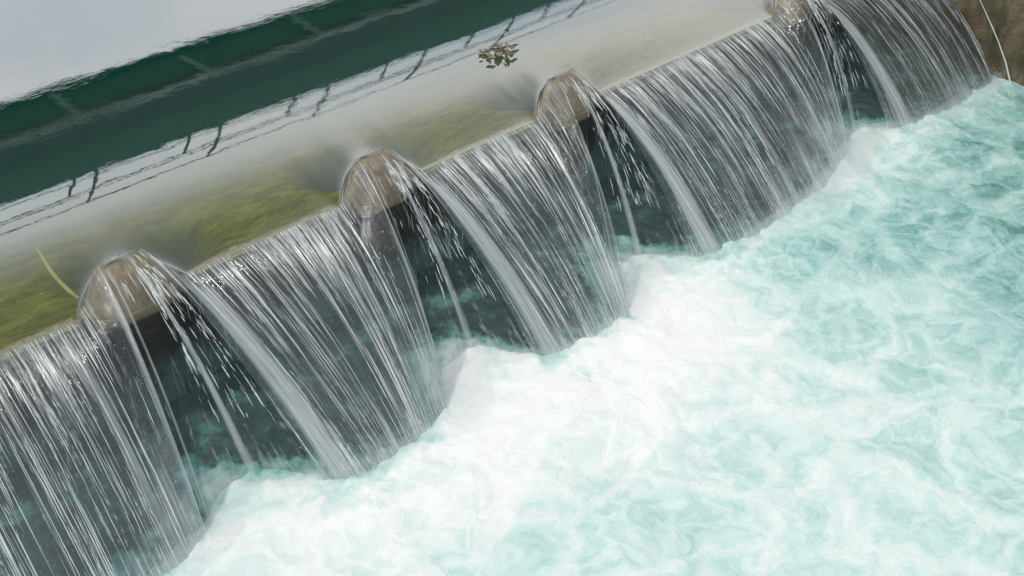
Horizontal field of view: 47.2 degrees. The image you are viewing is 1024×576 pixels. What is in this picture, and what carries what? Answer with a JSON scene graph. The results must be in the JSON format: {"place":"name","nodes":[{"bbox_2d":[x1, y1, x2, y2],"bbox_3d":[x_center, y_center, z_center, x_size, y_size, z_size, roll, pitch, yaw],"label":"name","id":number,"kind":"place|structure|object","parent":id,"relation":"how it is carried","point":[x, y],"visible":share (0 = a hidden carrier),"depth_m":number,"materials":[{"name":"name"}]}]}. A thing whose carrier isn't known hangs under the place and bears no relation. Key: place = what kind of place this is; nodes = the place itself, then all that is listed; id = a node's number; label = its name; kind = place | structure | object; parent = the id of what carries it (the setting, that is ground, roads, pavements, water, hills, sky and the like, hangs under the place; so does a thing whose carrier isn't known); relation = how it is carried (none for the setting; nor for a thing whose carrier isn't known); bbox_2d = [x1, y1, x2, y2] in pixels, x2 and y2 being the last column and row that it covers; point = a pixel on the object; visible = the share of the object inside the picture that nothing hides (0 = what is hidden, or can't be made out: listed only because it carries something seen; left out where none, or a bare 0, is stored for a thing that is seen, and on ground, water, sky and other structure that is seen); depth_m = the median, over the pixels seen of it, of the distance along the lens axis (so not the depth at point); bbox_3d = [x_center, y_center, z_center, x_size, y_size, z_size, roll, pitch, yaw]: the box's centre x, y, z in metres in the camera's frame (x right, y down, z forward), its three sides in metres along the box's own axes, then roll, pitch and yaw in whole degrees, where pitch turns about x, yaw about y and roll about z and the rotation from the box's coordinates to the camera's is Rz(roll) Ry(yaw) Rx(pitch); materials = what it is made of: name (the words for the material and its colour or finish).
{"place":"outdoors","nodes":[
{"label":"outdoors","id":0,"kind":"place"},
{"bbox_2d":[0,0,776,316],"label":"reservoir water","id":1,"kind":"structure","parent":0,"point":[100,98],"depth_m":12.92,"materials":[{"name":"grey liquid"}]},
{"bbox_2d":[36,247,79,299],"bbox_3d":[-3.972,-0.120,10.192,0.072,0.105,0.855,-27,44,-32],"label":"sunken stalk","id":2,"kind":"object","parent":1,"relation":"in","point":[62,284],"visible":1,"depth_m":10.10,"materials":[{"name":"plant"}]},
{"bbox_2d":[478,42,518,59],"bbox_3d":[-0.132,-2.677,13.229,0.570,0.035,0.368,-28,45,-33],"label":"leaf raft","id":3,"kind":"object","parent":1,"relation":"on","point":[499,52],"visible":1,"depth_m":13.21,"materials":[{"name":"brown plant"}]},
{"bbox_2d":[0,0,816,353],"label":"reservoir bed","id":4,"kind":"object","parent":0,"point":[192,218],"visible":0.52,"depth_m":12.46,"materials":[{"name":"grey concrete"}]},
{"bbox_2d":[0,0,894,477],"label":"weir","id":5,"kind":"object","parent":4,"relation":"on","point":[602,166],"visible":0.25,"depth_m":11.98,"materials":[{"name":"concrete"}]},
{"bbox_2d":[80,254,186,421],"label":"splitter block","id":6,"kind":"structure","parent":5,"relation":"on","point":[154,338],"depth_m":10.22,"materials":[{"name":"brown concrete"}]},
{"bbox_2d":[104,250,274,504],"bbox_3d":[-2.564,0.762,9.968,1.196,1.678,1.893,-23,42,-28],"label":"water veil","id":7,"kind":"object","parent":6,"relation":"attached to","point":[208,381],"visible":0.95,"depth_m":9.90,"materials":[{"name":"white liquid"}]},
{"bbox_2d":[336,151,417,302],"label":"splitter block","id":8,"kind":"structure","parent":5,"relation":"attached to","point":[389,244],"depth_m":11.65,"materials":[{"name":"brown concrete"}]},
{"bbox_2d":[358,159,495,351],"bbox_3d":[-0.560,-0.240,11.328,1.246,1.661,2.080,-19,40,-25],"label":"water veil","id":9,"kind":"object","parent":8,"relation":"attached to","point":[403,189],"visible":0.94,"depth_m":11.31,"materials":[{"name":"liquid"}]},
{"bbox_2d":[530,73,596,210],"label":"splitter block","id":10,"kind":"structure","parent":5,"relation":"attached to","point":[554,97],"depth_m":13.03,"materials":[{"name":"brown concrete"}]},
{"bbox_2d":[559,80,653,288],"bbox_3d":[1.278,-1.161,12.605,1.153,1.678,2.424,-14,38,-18],"label":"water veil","id":11,"kind":"object","parent":10,"relation":"attached to","point":[622,190],"visible":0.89,"depth_m":12.66,"materials":[{"name":"liquid"}]},
{"bbox_2d":[766,0,812,99],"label":"splitter block","id":12,"kind":"structure","parent":5,"relation":"attached to","point":[793,23],"depth_m":15.32,"materials":[{"name":"grey concrete"}]},
{"bbox_2d":[780,0,867,131],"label":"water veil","id":13,"kind":"object","parent":12,"relation":"on","point":[813,4],"visible":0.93,"depth_m":14.87,"materials":[{"name":"white liquid"}]},
{"bbox_2d":[0,37,1023,575],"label":"pool water","id":14,"kind":"structure","parent":0,"point":[824,381],"depth_m":10.83,"materials":[{"name":"teal liquid"}]},
{"bbox_2d":[0,271,205,575],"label":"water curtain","id":15,"kind":"object","parent":14,"relation":"on","point":[185,514],"visible":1,"depth_m":9.26,"materials":[{"name":"white liquid"}]},
{"bbox_2d":[144,159,448,479],"bbox_3d":[-1.607,0.357,10.514,2.310,1.671,2.186,-28,45,-33],"label":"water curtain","id":16,"kind":"object","parent":14,"relation":"on","point":[337,457],"visible":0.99,"depth_m":10.37,"materials":[{"name":"white liquid"}]},
{"bbox_2d":[0,6,1004,574],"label":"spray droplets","id":17,"kind":"object","parent":14,"relation":"on","point":[520,336],"visible":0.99,"depth_m":11.38},
{"bbox_2d":[397,103,629,354],"bbox_3d":[0.348,-0.672,11.931,2.220,1.674,2.228,-28,45,-33],"label":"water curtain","id":18,"kind":"object","parent":14,"relation":"on","point":[453,203],"visible":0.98,"depth_m":11.74,"materials":[{"name":"white liquid"}]},
{"bbox_2d":[579,0,847,256],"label":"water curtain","id":19,"kind":"object","parent":14,"relation":"on","point":[688,210],"visible":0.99,"depth_m":13.50,"materials":[{"name":"white liquid"}]},
{"bbox_2d":[818,0,992,127],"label":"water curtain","id":20,"kind":"object","parent":14,"relation":"on","point":[894,96],"visible":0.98,"depth_m":15.51,"materials":[{"name":"white liquid"}]},
{"bbox_2d":[888,0,1023,85],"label":"side wall","id":21,"kind":"structure","parent":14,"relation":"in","point":[1006,17],"depth_m":16.31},
{"bbox_2d":[980,0,1010,82],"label":"water trickle","id":22,"kind":"object","parent":21,"relation":"attached to","point":[999,45],"visible":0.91,"depth_m":16.02,"materials":[{"name":"white liquid"}]}
]}

